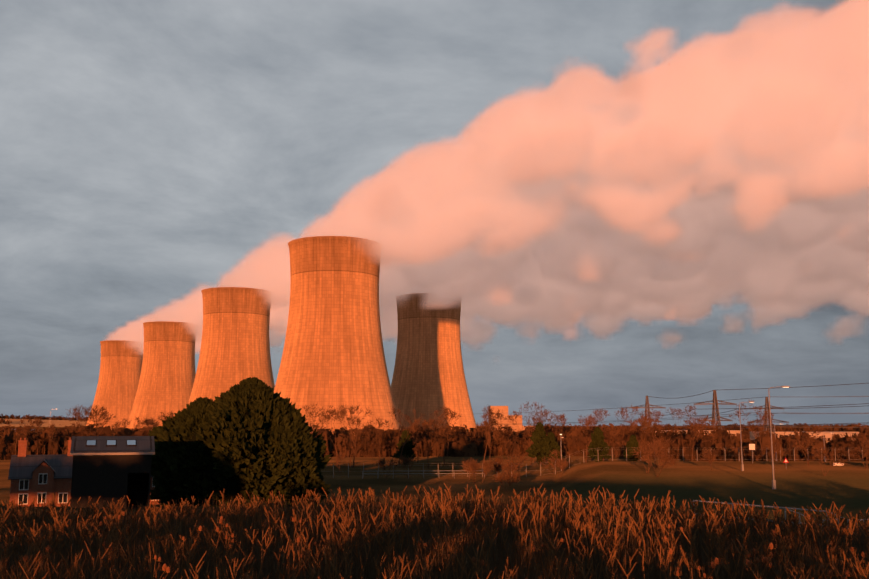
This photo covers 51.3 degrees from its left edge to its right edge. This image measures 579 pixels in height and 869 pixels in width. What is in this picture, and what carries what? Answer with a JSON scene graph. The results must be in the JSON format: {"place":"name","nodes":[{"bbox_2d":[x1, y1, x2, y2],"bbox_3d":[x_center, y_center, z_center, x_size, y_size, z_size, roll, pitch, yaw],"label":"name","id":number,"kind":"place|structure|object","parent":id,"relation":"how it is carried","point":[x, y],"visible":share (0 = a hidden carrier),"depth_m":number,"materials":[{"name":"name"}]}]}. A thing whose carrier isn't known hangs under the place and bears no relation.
{"place":"outdoors","nodes":[
{"label":"outdoors","id":0,"kind":"place"},
{"bbox_2d":[0,418,868,578],"bbox_3d":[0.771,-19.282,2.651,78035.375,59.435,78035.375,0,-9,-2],"label":"ground","id":1,"kind":"structure","parent":0,"point":[801,484],"depth_m":137.69,"materials":[{"name":"green plant"}]},
{"bbox_2d":[8,437,158,506],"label":"brick house","id":2,"kind":"structure","parent":1,"relation":"on","point":[40,477],"depth_m":112.00,"materials":[{"name":"brick"}]},
{"bbox_2d":[70,436,154,509],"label":"dark barn","id":3,"kind":"structure","parent":1,"relation":"on","point":[109,468],"depth_m":89.36,"materials":[{"name":"black wood"}]},
{"bbox_2d":[86,340,142,429],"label":"cooling tower","id":4,"kind":"structure","parent":1,"relation":"on","point":[119,378],"depth_m":1110.26,"materials":[{"name":"concrete"}]},
{"bbox_2d":[126,321,196,429],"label":"cooling tower","id":5,"kind":"structure","parent":1,"relation":"on","point":[167,379],"depth_m":908.58,"materials":[{"name":"concrete"}]},
{"bbox_2d":[148,397,218,505],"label":"conifer tree","id":6,"kind":"object","parent":1,"relation":"on","point":[175,473],"visible":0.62,"depth_m":105.75,"materials":[{"name":"green plant"}]},
{"bbox_2d":[189,287,274,404],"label":"cooling tower","id":7,"kind":"structure","parent":1,"relation":"on","point":[235,346],"depth_m":685.22,"materials":[{"name":"concrete"}]},
{"bbox_2d":[190,377,326,506],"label":"conifer tree","id":8,"kind":"object","parent":1,"relation":"on","point":[243,416],"visible":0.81,"depth_m":104.54,"materials":[{"name":"green plant"}]},
{"bbox_2d":[244,419,331,506],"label":"bush","id":9,"kind":"object","parent":1,"relation":"on","point":[308,464],"visible":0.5,"depth_m":105.36,"materials":[{"name":"green plant"}]},
{"bbox_2d":[274,236,400,435],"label":"cooling tower","id":10,"kind":"structure","parent":1,"relation":"on","point":[333,355],"depth_m":497.50,"materials":[{"name":"concrete"}]},
{"bbox_2d":[392,429,416,464],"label":"pine tree","id":11,"kind":"object","parent":1,"relation":"on","point":[409,446],"visible":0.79,"depth_m":235.11,"materials":[{"name":"green plant"}]},
{"bbox_2d":[362,470,484,478],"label":"barrier rail","id":12,"kind":"object","parent":1,"relation":"on","point":[408,473],"visible":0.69,"depth_m":178.18,"materials":[{"name":"grey paint"}]},
{"bbox_2d":[391,293,476,432],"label":"cooling tower","id":13,"kind":"structure","parent":1,"relation":"on","point":[428,378],"depth_m":711.32,"materials":[{"name":"concrete"}]},
{"bbox_2d":[0,483,868,578],"bbox_3d":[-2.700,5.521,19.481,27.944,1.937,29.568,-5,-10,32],"label":"meadow grass","id":14,"kind":"structure","parent":1,"relation":"on","point":[269,568],"depth_m":16.56,"materials":[{"name":"brown plant"}]},
{"bbox_2d":[0,414,868,460],"bbox_3d":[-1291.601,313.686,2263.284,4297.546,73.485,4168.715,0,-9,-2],"label":"distant treeline","id":15,"kind":"object","parent":1,"relation":"on","point":[463,442],"visible":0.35,"depth_m":302.02,"materials":[{"name":"brown plant"}]},
{"bbox_2d":[0,512,868,578],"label":"teasel heads","id":16,"kind":"object","parent":1,"relation":"on","point":[482,562],"visible":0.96,"depth_m":12.00,"materials":[{"name":"brown plant"}]},
{"bbox_2d":[18,399,868,468],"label":"bare trees","id":17,"kind":"object","parent":1,"relation":"on","point":[590,421],"visible":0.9,"depth_m":240.92,"materials":[{"name":"brown plant"}]},
{"bbox_2d":[489,406,533,431],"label":"station block","id":18,"kind":"structure","parent":1,"relation":"on","point":[518,425],"depth_m":861.55,"materials":[{"name":"beige concrete"}]},
{"bbox_2d":[525,422,553,465],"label":"pine tree","id":19,"kind":"object","parent":1,"relation":"on","point":[539,447],"visible":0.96,"depth_m":228.39,"materials":[{"name":"green plant"}]},
{"bbox_2d":[546,432,564,465],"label":"pine tree","id":20,"kind":"object","parent":1,"relation":"on","point":[553,443],"visible":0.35,"depth_m":232.44,"materials":[{"name":"green plant"}]},
{"bbox_2d":[321,447,865,477],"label":"security fence posts","id":21,"kind":"object","parent":1,"relation":"on","point":[725,459],"visible":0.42,"depth_m":186.45,"materials":[{"name":"concrete"}]},
{"bbox_2d":[587,427,611,461],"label":"pine tree","id":22,"kind":"object","parent":1,"relation":"on","point":[598,444],"visible":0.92,"depth_m":224.81,"materials":[{"name":"green plant"}]},
{"bbox_2d":[336,436,868,491],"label":"bare shrubs","id":23,"kind":"object","parent":1,"relation":"on","point":[472,465],"visible":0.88,"depth_m":163.82,"materials":[{"name":"brown plant"}]},
{"bbox_2d":[623,435,643,460],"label":"pine tree","id":24,"kind":"object","parent":1,"relation":"on","point":[632,443],"visible":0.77,"depth_m":228.10,"materials":[{"name":"green plant"}]},
{"bbox_2d":[629,396,665,429],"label":"pylon","id":25,"kind":"object","parent":1,"relation":"on","point":[647,407],"visible":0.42,"depth_m":514.09,"materials":[{"name":"grey metal"}]},
{"bbox_2d":[480,383,868,429],"bbox_3d":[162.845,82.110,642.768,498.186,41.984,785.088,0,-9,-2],"label":"power lines","id":26,"kind":"object","parent":25,"relation":"attached to","point":[795,426],"visible":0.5,"depth_m":487.69,"materials":[{"name":"grey metal"}]},
{"bbox_2d":[694,390,736,429],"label":"pylon","id":27,"kind":"object","parent":1,"relation":"on","point":[716,403],"visible":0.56,"depth_m":442.32,"materials":[{"name":"grey metal"}]},
{"bbox_2d":[739,402,753,470],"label":"street lamp","id":28,"kind":"object","parent":1,"relation":"on","point":[742,466],"visible":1,"depth_m":143.23,"materials":[{"name":"silver metal"}]},
{"bbox_2d":[749,444,754,461],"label":"sign","id":29,"kind":"object","parent":1,"relation":"on","point":[751,446],"visible":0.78,"depth_m":170.16,"materials":[{"name":"silver metal"}]},
{"bbox_2d":[655,430,858,442],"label":"industrial building","id":30,"kind":"structure","parent":1,"relation":"on","point":[826,434],"depth_m":550.56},
{"bbox_2d":[747,397,788,433],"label":"pylon","id":31,"kind":"object","parent":1,"relation":"on","point":[766,405],"visible":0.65,"depth_m":515.90,"materials":[{"name":"grey metal"}]},
{"bbox_2d":[768,386,789,488],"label":"street lamp","id":32,"kind":"object","parent":1,"relation":"on","point":[773,483],"visible":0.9,"depth_m":102.44,"materials":[{"name":"silver metal"}]},
{"bbox_2d":[693,500,867,525],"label":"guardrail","id":33,"kind":"object","parent":1,"relation":"on","point":[784,508],"visible":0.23,"depth_m":30.16,"materials":[{"name":"silver metal"}]},
{"bbox_2d":[0,0,868,425],"label":"sky","id":34,"kind":"structure","parent":0,"point":[624,202],"materials":[{"name":"grey"}]}
]}

